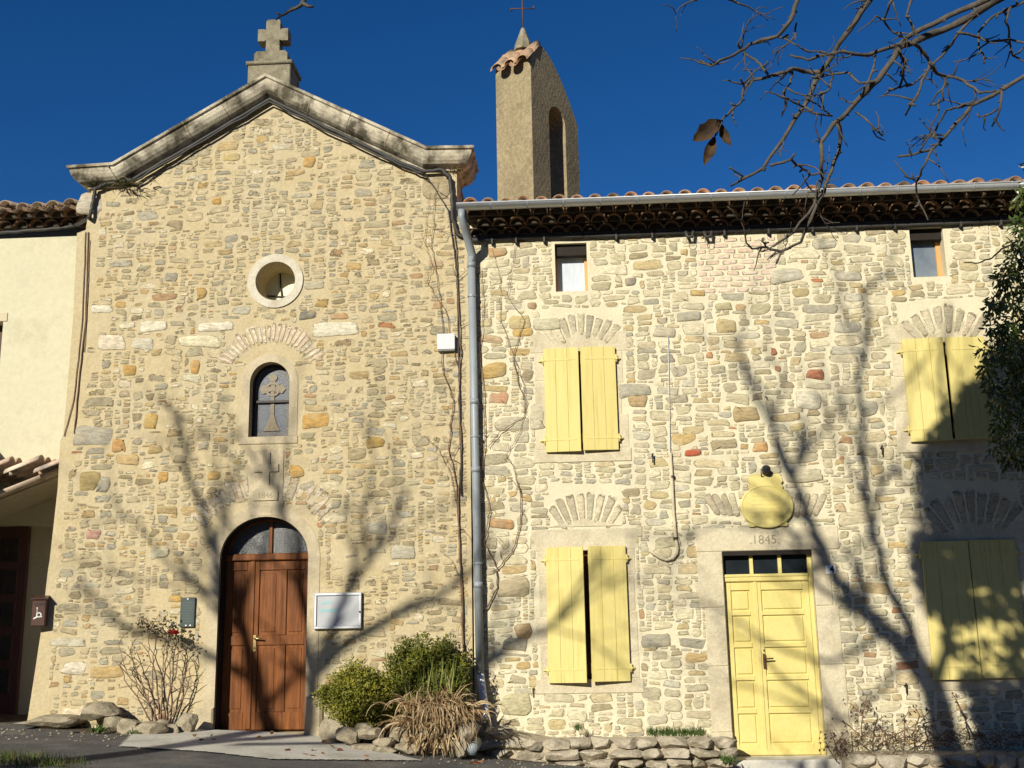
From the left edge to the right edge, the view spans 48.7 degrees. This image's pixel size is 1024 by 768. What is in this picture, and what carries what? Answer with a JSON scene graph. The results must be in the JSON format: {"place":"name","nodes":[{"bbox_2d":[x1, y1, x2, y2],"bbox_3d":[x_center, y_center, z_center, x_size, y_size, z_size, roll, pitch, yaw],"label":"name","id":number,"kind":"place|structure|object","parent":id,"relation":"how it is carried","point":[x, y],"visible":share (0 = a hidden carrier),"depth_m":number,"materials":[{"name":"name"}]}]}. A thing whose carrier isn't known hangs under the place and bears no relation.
{"place":"outdoors","nodes":[
{"label":"outdoors","id":0,"kind":"place"},
{"bbox_2d":[0,747,97,767],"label":"grass","id":1,"kind":"structure","parent":0,"point":[12,756],"depth_m":10.71,"materials":[{"name":"green plant"}]},
{"bbox_2d":[120,729,418,759],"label":"pavement","id":2,"kind":"structure","parent":0,"point":[268,745],"depth_m":12.61,"materials":[{"name":"concrete"}]},
{"bbox_2d":[335,726,360,744],"bbox_3d":[-1.891,4.079,13.109,0.310,0.229,0.232,-2,-13,3],"label":"rock","id":3,"kind":"object","parent":2,"relation":"on","point":[347,735],"visible":0.92,"depth_m":13.02,"materials":[{"name":"grey stone"}]},
{"bbox_2d":[311,656,398,743],"bbox_3d":[-1.806,3.752,13.433,1.127,1.028,0.841,-2,-13,3],"label":"evergreen shrub","id":4,"kind":"object","parent":2,"relation":"on","point":[351,696],"visible":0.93,"depth_m":13.28,"materials":[{"name":"green plant"}]},
{"bbox_2d":[358,727,382,739],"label":"rock","id":5,"kind":"object","parent":2,"relation":"on","point":[366,733],"visible":0.94,"depth_m":13.02,"materials":[{"name":"grey stone"}]},
{"bbox_2d":[354,723,373,729],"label":"rock","id":6,"kind":"object","parent":5,"relation":"on","point":[357,726],"visible":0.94,"depth_m":13.12,"materials":[{"name":"beige stone"}]},
{"bbox_2d":[372,746,396,752],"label":"rock","id":7,"kind":"object","parent":2,"relation":"on","point":[389,749],"visible":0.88,"depth_m":12.75,"materials":[{"name":"beige stone"}]},
{"bbox_2d":[373,737,396,747],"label":"rock","id":8,"kind":"object","parent":7,"relation":"on","point":[387,742],"visible":1,"depth_m":12.80,"materials":[{"name":"grey stone"}]},
{"bbox_2d":[0,723,582,767],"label":"path","id":9,"kind":"structure","parent":0,"point":[93,748],"depth_m":11.85,"materials":[{"name":"grey asphalt"}]},
{"bbox_2d":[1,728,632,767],"bbox_3d":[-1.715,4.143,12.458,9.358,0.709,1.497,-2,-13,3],"label":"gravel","id":10,"kind":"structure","parent":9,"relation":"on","point":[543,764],"depth_m":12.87,"materials":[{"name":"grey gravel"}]},
{"bbox_2d":[350,743,377,749],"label":"rock","id":11,"kind":"object","parent":9,"relation":"on","point":[364,746],"visible":0.67,"depth_m":12.86,"materials":[{"name":"beige stone"}]},
{"bbox_2d":[389,727,409,743],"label":"rock","id":12,"kind":"object","parent":9,"relation":"on","point":[398,737],"visible":0.62,"depth_m":12.92,"materials":[{"name":"grey stone"}]},
{"bbox_2d":[394,742,421,753],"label":"rock","id":13,"kind":"object","parent":9,"relation":"on","point":[399,748],"visible":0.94,"depth_m":12.73,"materials":[{"name":"beige stone"}]},
{"bbox_2d":[366,655,510,759],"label":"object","id":14,"kind":"object","parent":9,"relation":"on","point":[440,710],"visible":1,"depth_m":12.78,"materials":[{"name":"beige plant"}]},
{"bbox_2d":[453,738,467,757],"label":"rock","id":15,"kind":"object","parent":9,"relation":"on","point":[462,747],"visible":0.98,"depth_m":12.67,"materials":[{"name":"beige stone"}]},
{"bbox_2d":[457,722,479,742],"bbox_3d":[-0.495,3.965,12.796,0.266,0.268,0.215,-2,-13,3],"label":"rock","id":16,"kind":"object","parent":15,"relation":"on","point":[462,731],"visible":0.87,"depth_m":12.74,"materials":[{"name":"grey stone"}]},
{"bbox_2d":[467,737,481,754],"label":"rock","id":17,"kind":"object","parent":9,"relation":"on","point":[474,747],"visible":0.84,"depth_m":12.70,"materials":[{"name":"grey stone"}]},
{"bbox_2d":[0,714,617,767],"bbox_3d":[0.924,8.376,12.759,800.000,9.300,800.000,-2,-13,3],"label":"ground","id":18,"kind":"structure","parent":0,"point":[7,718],"depth_m":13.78,"materials":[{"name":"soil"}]},
{"bbox_2d":[0,198,87,723],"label":"cream house","id":19,"kind":"structure","parent":18,"relation":"on","point":[37,277],"depth_m":16.25,"materials":[{"name":"paint"}]},
{"bbox_2d":[0,325,2,355],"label":"window","id":20,"kind":"structure","parent":19,"relation":"in","point":[1,326],"depth_m":16.71,"materials":[{"name":"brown wood"}]},
{"bbox_2d":[0,526,30,714],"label":"porch door","id":21,"kind":"structure","parent":19,"relation":"in","point":[14,540],"depth_m":15.96,"materials":[{"name":"wood"}]},
{"bbox_2d":[23,714,84,728],"bbox_3d":[-5.629,4.161,13.935,0.698,0.171,0.438,-2,-13,3],"label":"rock","id":22,"kind":"object","parent":18,"relation":"on","point":[55,721],"visible":0.96,"depth_m":13.78,"materials":[{"name":"beige stone"}]},
{"bbox_2d":[89,723,108,733],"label":"weed tuft","id":23,"kind":"object","parent":18,"relation":"on","point":[99,729],"visible":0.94,"depth_m":13.42,"materials":[{"name":"green plant"}]},
{"bbox_2d":[80,702,121,720],"bbox_3d":[-5.003,3.984,13.784,0.526,0.218,0.348,-2,-13,3],"label":"rock","id":24,"kind":"object","parent":18,"relation":"on","point":[91,711],"visible":0.98,"depth_m":13.67,"materials":[{"name":"beige stone"}]},
{"bbox_2d":[103,716,122,731],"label":"rock","id":25,"kind":"object","parent":18,"relation":"on","point":[111,722],"visible":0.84,"depth_m":13.53,"materials":[{"name":"beige stone"}]},
{"bbox_2d":[117,718,141,734],"bbox_3d":[-4.562,4.116,13.520,0.304,0.235,0.228,-2,-13,3],"label":"rock","id":26,"kind":"object","parent":18,"relation":"on","point":[124,726],"visible":0.56,"depth_m":13.46,"materials":[{"name":"beige stone"}]},
{"bbox_2d":[127,728,141,734],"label":"weed tuft","id":27,"kind":"object","parent":18,"relation":"on","point":[133,732],"visible":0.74,"depth_m":13.25,"materials":[{"name":"green plant"}]},
{"bbox_2d":[133,721,168,733],"bbox_3d":[-4.277,4.087,13.340,0.431,0.212,0.270,-2,-13,3],"label":"rock","id":28,"kind":"object","parent":18,"relation":"on","point":[150,727],"visible":0.64,"depth_m":13.26,"materials":[{"name":"beige stone"}]},
{"bbox_2d":[113,610,202,720],"bbox_3d":[-4.368,3.489,13.948,1.084,1.388,0.304,-2,-13,3],"label":"rose bush","id":29,"kind":"object","parent":18,"relation":"on","point":[183,641],"visible":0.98,"depth_m":13.95,"materials":[{"name":"brown plant"}]},
{"bbox_2d":[167,724,179,732],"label":"rock","id":30,"kind":"object","parent":18,"relation":"on","point":[173,728],"visible":0.43,"depth_m":13.44,"materials":[{"name":"grey stone"}]},
{"bbox_2d":[157,719,170,725],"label":"rock","id":31,"kind":"object","parent":30,"relation":"on","point":[166,722],"visible":0.48,"depth_m":13.47,"materials":[{"name":"beige stone"}]},
{"bbox_2d":[175,713,198,731],"bbox_3d":[-3.925,4.117,13.633,0.273,0.296,0.201,-2,-13,3],"label":"rock","id":32,"kind":"object","parent":18,"relation":"on","point":[186,722],"visible":0.71,"depth_m":13.58,"materials":[{"name":"beige stone"}]},
{"bbox_2d":[27,19,478,748],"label":"chapel","id":33,"kind":"structure","parent":18,"relation":"on","point":[245,457],"depth_m":14.75,"materials":[{"name":"stone"}]},
{"bbox_2d":[31,595,49,626],"bbox_3d":[-5.960,2.862,14.277,0.190,0.385,0.152,1,-13,-11],"label":"mailbox","id":34,"kind":"object","parent":33,"relation":"attached to","point":[39,615],"visible":1,"depth_m":14.23,"materials":[{"name":"brown metal"}]},
{"bbox_2d":[64,232,85,435],"bbox_3d":[-5.830,-0.698,15.137,0.151,2.825,0.014,-2,-13,3],"label":"wall wire","id":35,"kind":"object","parent":33,"relation":"attached to","point":[80,334],"depth_m":15.12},
{"bbox_2d":[74,232,88,433],"bbox_3d":[-5.740,-0.713,15.136,0.069,2.794,0.020,-2,-13,3],"label":"wall wire","id":36,"kind":"object","parent":33,"relation":"attached to","point":[84,329],"depth_m":15.13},
{"bbox_2d":[84,240,89,349],"bbox_3d":[-5.727,-1.195,15.241,0.039,1.576,0.012,-2,-13,3],"label":"wall wire","id":37,"kind":"object","parent":33,"relation":"attached to","point":[87,294],"depth_m":15.24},
{"bbox_2d":[87,176,156,190],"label":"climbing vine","id":38,"kind":"object","parent":33,"relation":"attached to","point":[118,183],"visible":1,"depth_m":15.44,"materials":[{"name":"brown plant"}]},
{"bbox_2d":[180,597,195,626],"bbox_3d":[-4.081,2.872,14.230,0.185,0.367,0.029,-2,-13,3],"label":"wall plaque","id":39,"kind":"object","parent":33,"relation":"attached to","point":[187,612],"depth_m":14.22,"materials":[{"name":"metal"}]},
{"bbox_2d":[0,97,462,237],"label":"power cable","id":40,"kind":"object","parent":33,"relation":"attached to","point":[314,122],"visible":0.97,"depth_m":15.50,"materials":[{"name":"black rubber"}]},
{"bbox_2d":[221,560,307,730],"bbox_3d":[-3.112,3.299,14.340,1.136,2.100,0.122,-2,-13,3],"label":"door","id":41,"kind":"structure","parent":33,"relation":"in","point":[264,650],"depth_m":14.34,"materials":[{"name":"brown wood"}]},
{"bbox_2d":[252,365,289,436],"bbox_3d":[-3.164,0.230,14.948,0.529,0.992,0.070,-2,-13,3],"label":"stained window","id":42,"kind":"structure","parent":33,"relation":"in","point":[271,386],"depth_m":14.94,"materials":[{"name":"grey glass"}]},
{"bbox_2d":[313,592,361,628],"bbox_3d":[-2.174,2.827,14.111,0.597,0.442,0.053,-2,-13,3],"label":"notice board","id":43,"kind":"object","parent":33,"relation":"attached to","point":[342,610],"visible":1,"depth_m":14.11,"materials":[{"name":"metal"}]},
{"bbox_2d":[424,173,461,495],"bbox_3d":[-0.924,-0.741,14.835,0.508,4.444,0.038,-1,-13,0],"label":"black wire","id":44,"kind":"object","parent":33,"relation":"attached to","point":[457,328],"visible":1,"depth_m":14.84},
{"bbox_2d":[437,333,454,351],"bbox_3d":[-0.859,-0.542,14.774,0.234,0.223,0.075,-2,-13,3],"label":"junction box","id":45,"kind":"object","parent":33,"relation":"attached to","point":[445,342],"visible":1,"depth_m":14.74,"materials":[{"name":"white plastic"}]},
{"bbox_2d":[412,182,493,672],"bbox_3d":[-0.744,0.436,14.566,1.108,6.553,0.037,-2,-13,3],"label":"climbing vine","id":46,"kind":"object","parent":33,"relation":"attached to","point":[462,605],"visible":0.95,"depth_m":14.50,"materials":[{"name":"brown plant"}]},
{"bbox_2d":[445,168,465,172],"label":"moss tuft","id":47,"kind":"object","parent":33,"relation":"attached to","point":[454,171],"visible":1,"depth_m":15.29,"materials":[{"name":"green plant"}]},
{"bbox_2d":[276,0,313,19],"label":"bare tree","id":48,"kind":"object","parent":18,"relation":"on","point":[301,4],"visible":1,"depth_m":4.82,"materials":[{"name":"brown plant"}]},
{"bbox_2d":[318,716,348,742],"bbox_3d":[-2.103,4.108,13.370,0.376,0.376,0.251,-2,-13,3],"label":"rock","id":49,"kind":"object","parent":18,"relation":"on","point":[328,727],"visible":0.48,"depth_m":13.29,"materials":[{"name":"grey stone"}]},
{"bbox_2d":[376,631,474,751],"bbox_3d":[-1.012,3.634,13.430,1.139,1.389,0.816,-5,-13,19],"label":"evergreen shrub","id":50,"kind":"object","parent":18,"relation":"on","point":[408,654],"visible":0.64,"depth_m":13.34,"materials":[{"name":"green plant"}]},
{"bbox_2d":[480,725,737,767],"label":"stone wall","id":51,"kind":"structure","parent":18,"relation":"on","point":[502,741],"depth_m":13.14,"materials":[{"name":"beige stone"}]},
{"bbox_2d":[574,723,584,730],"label":"grass tuft","id":52,"kind":"object","parent":51,"relation":"on","point":[578,726],"visible":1,"depth_m":13.46,"materials":[{"name":"green plant"}]},
{"bbox_2d":[644,725,707,736],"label":"grass tuft","id":53,"kind":"object","parent":51,"relation":"on","point":[667,732],"visible":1,"depth_m":13.35,"materials":[{"name":"green plant"}]},
{"bbox_2d":[718,752,740,763],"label":"weed tuft","id":54,"kind":"object","parent":18,"relation":"on","point":[726,759],"visible":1,"depth_m":12.86,"materials":[{"name":"green plant"}]},
{"bbox_2d":[456,176,1023,767],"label":"village house","id":55,"kind":"structure","parent":18,"relation":"on","point":[816,370],"depth_m":14.24,"materials":[{"name":"stone"}]},
{"bbox_2d":[479,241,539,612],"bbox_3d":[-0.047,0.389,14.550,0.845,5.093,0.028,-2,-13,3],"label":"climbing vine","id":56,"kind":"object","parent":55,"relation":"attached to","point":[524,408],"visible":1,"depth_m":14.50,"materials":[{"name":"brown plant"}]},
{"bbox_2d":[490,0,579,200],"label":"bell tower","id":57,"kind":"structure","parent":55,"relation":"on","point":[537,141],"depth_m":18.64,"materials":[{"name":"stone"}]},
{"bbox_2d":[555,244,587,291],"bbox_3d":[0.791,-1.517,15.105,0.423,0.665,0.160,-2,-13,3],"label":"attic window","id":58,"kind":"structure","parent":55,"relation":"in","point":[570,260],"depth_m":15.13,"materials":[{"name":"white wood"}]},
{"bbox_2d":[578,354,593,448],"bbox_3d":[0.894,0.236,14.716,0.805,1.277,0.090,-2,-13,3],"label":"window","id":59,"kind":"structure","parent":55,"relation":"in","point":[578,354],"depth_m":14.67,"materials":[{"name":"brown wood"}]},
{"bbox_2d":[583,551,591,678],"bbox_3d":[0.942,2.874,14.127,0.877,1.557,0.090,-2,-13,3],"label":"window","id":60,"kind":"structure","parent":55,"relation":"in","point":[586,575],"depth_m":14.08,"materials":[{"name":"black glass"}]},
{"bbox_2d":[648,343,678,560],"bbox_3d":[1.861,0.792,14.355,0.388,2.893,0.054,-2,-13,3],"label":"wall conduit","id":61,"kind":"object","parent":55,"relation":"attached to","point":[672,476],"depth_m":14.17,"materials":[{"name":"metal"}]},
{"bbox_2d":[472,215,1023,244],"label":"power cable","id":62,"kind":"object","parent":55,"relation":"attached to","point":[960,222],"visible":0.98,"depth_m":14.87,"materials":[{"name":"black rubber"}]},
{"bbox_2d":[684,231,694,243],"bbox_3d":[2.337,-1.927,14.868,0.142,0.182,0.062,-2,-13,3],"label":"cable clamp","id":63,"kind":"object","parent":62,"relation":"attached to","point":[690,236],"visible":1,"depth_m":14.85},
{"bbox_2d":[702,231,712,243],"bbox_3d":[2.577,-1.925,14.854,0.142,0.182,0.062,-2,-13,3],"label":"cable clamp","id":64,"kind":"object","parent":62,"relation":"attached to","point":[705,234],"visible":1,"depth_m":14.84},
{"bbox_2d":[761,465,770,476],"bbox_3d":[3.179,1.093,14.169,0.126,0.148,0.161,-2,-13,3],"label":"wall spotlight","id":65,"kind":"object","parent":55,"relation":"attached to","point":[765,470],"depth_m":14.12,"materials":[{"name":"metal"}]},
{"bbox_2d":[740,473,793,527],"bbox_3d":[3.179,1.456,14.123,0.656,0.683,0.034,-2,-13,3],"label":"oval sign","id":66,"kind":"object","parent":55,"relation":"attached to","point":[766,502],"visible":1,"depth_m":14.11,"materials":[{"name":"yellow metal"}]},
{"bbox_2d":[724,554,824,755],"bbox_3d":[3.183,3.274,13.834,1.098,2.424,0.120,-2,-13,3],"label":"door","id":67,"kind":"structure","parent":55,"relation":"in","point":[773,664],"depth_m":13.80,"materials":[{"name":"yellow paint"}]},
{"bbox_2d":[825,565,835,573],"bbox_3d":[3.920,2.282,13.915,0.120,0.110,0.014,-2,-13,3],"label":"house number","id":68,"kind":"object","parent":55,"relation":"attached to","point":[830,569],"visible":1,"depth_m":13.91,"materials":[{"name":"white ceramic"}]},
{"bbox_2d":[909,229,942,276],"bbox_3d":[5.425,-1.690,14.868,0.428,0.677,0.160,-2,-13,3],"label":"attic window","id":69,"kind":"structure","parent":55,"relation":"in","point":[925,248],"depth_m":14.89,"materials":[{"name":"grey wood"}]},
{"bbox_2d":[943,345,954,437],"bbox_3d":[5.514,0.106,14.470,0.922,1.243,0.090,-2,-13,3],"label":"window","id":70,"kind":"structure","parent":55,"relation":"in","point":[945,356],"depth_m":14.48,"materials":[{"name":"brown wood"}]},
{"bbox_2d":[663,0,1023,269],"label":"bare tree","id":71,"kind":"object","parent":18,"relation":"on","point":[708,129],"visible":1,"depth_m":3.51,"materials":[{"name":"brown plant"}]},
{"bbox_2d":[835,749,1023,767],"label":"stone wall","id":72,"kind":"structure","parent":18,"relation":"on","point":[987,758],"depth_m":12.82,"materials":[{"name":"beige stone"}]},
{"bbox_2d":[819,731,848,760],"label":"dead plant","id":73,"kind":"object","parent":72,"relation":"on","point":[835,744],"visible":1,"depth_m":13.00,"materials":[{"name":"brown plant"}]},
{"bbox_2d":[831,719,1023,758],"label":"withered creeper","id":74,"kind":"object","parent":72,"relation":"on","point":[845,743],"visible":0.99,"depth_m":12.93,"materials":[{"name":"brown plant"}]},
{"bbox_2d":[831,683,878,739],"bbox_3d":[3.961,3.783,13.076,0.512,0.647,0.223,-2,-13,3],"label":"dead plant","id":75,"kind":"object","parent":74,"relation":"on","point":[861,713],"visible":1,"depth_m":13.06,"materials":[{"name":"brown plant"}]},
{"bbox_2d":[873,704,947,743],"bbox_3d":[4.578,3.907,12.985,0.825,0.448,0.202,-2,-13,3],"label":"dead plant","id":76,"kind":"object","parent":74,"relation":"on","point":[905,720],"visible":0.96,"depth_m":13.00,"materials":[{"name":"brown plant"}]},
{"bbox_2d":[950,692,983,741],"bbox_3d":[5.223,3.830,12.994,0.360,0.578,0.122,-3,-13,7],"label":"dead plant","id":77,"kind":"object","parent":74,"relation":"on","point":[955,697],"visible":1,"depth_m":13.00,"materials":[{"name":"brown plant"}]},
{"bbox_2d":[964,163,1023,473],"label":"evergreen tree","id":78,"kind":"object","parent":18,"relation":"on","point":[1015,372],"visible":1,"depth_m":12.77,"materials":[{"name":"green plant"}]},
{"bbox_2d":[0,0,1023,204],"label":"sky","id":79,"kind":"structure","parent":0,"point":[82,81],"materials":[{"name":"blue"}]}
]}

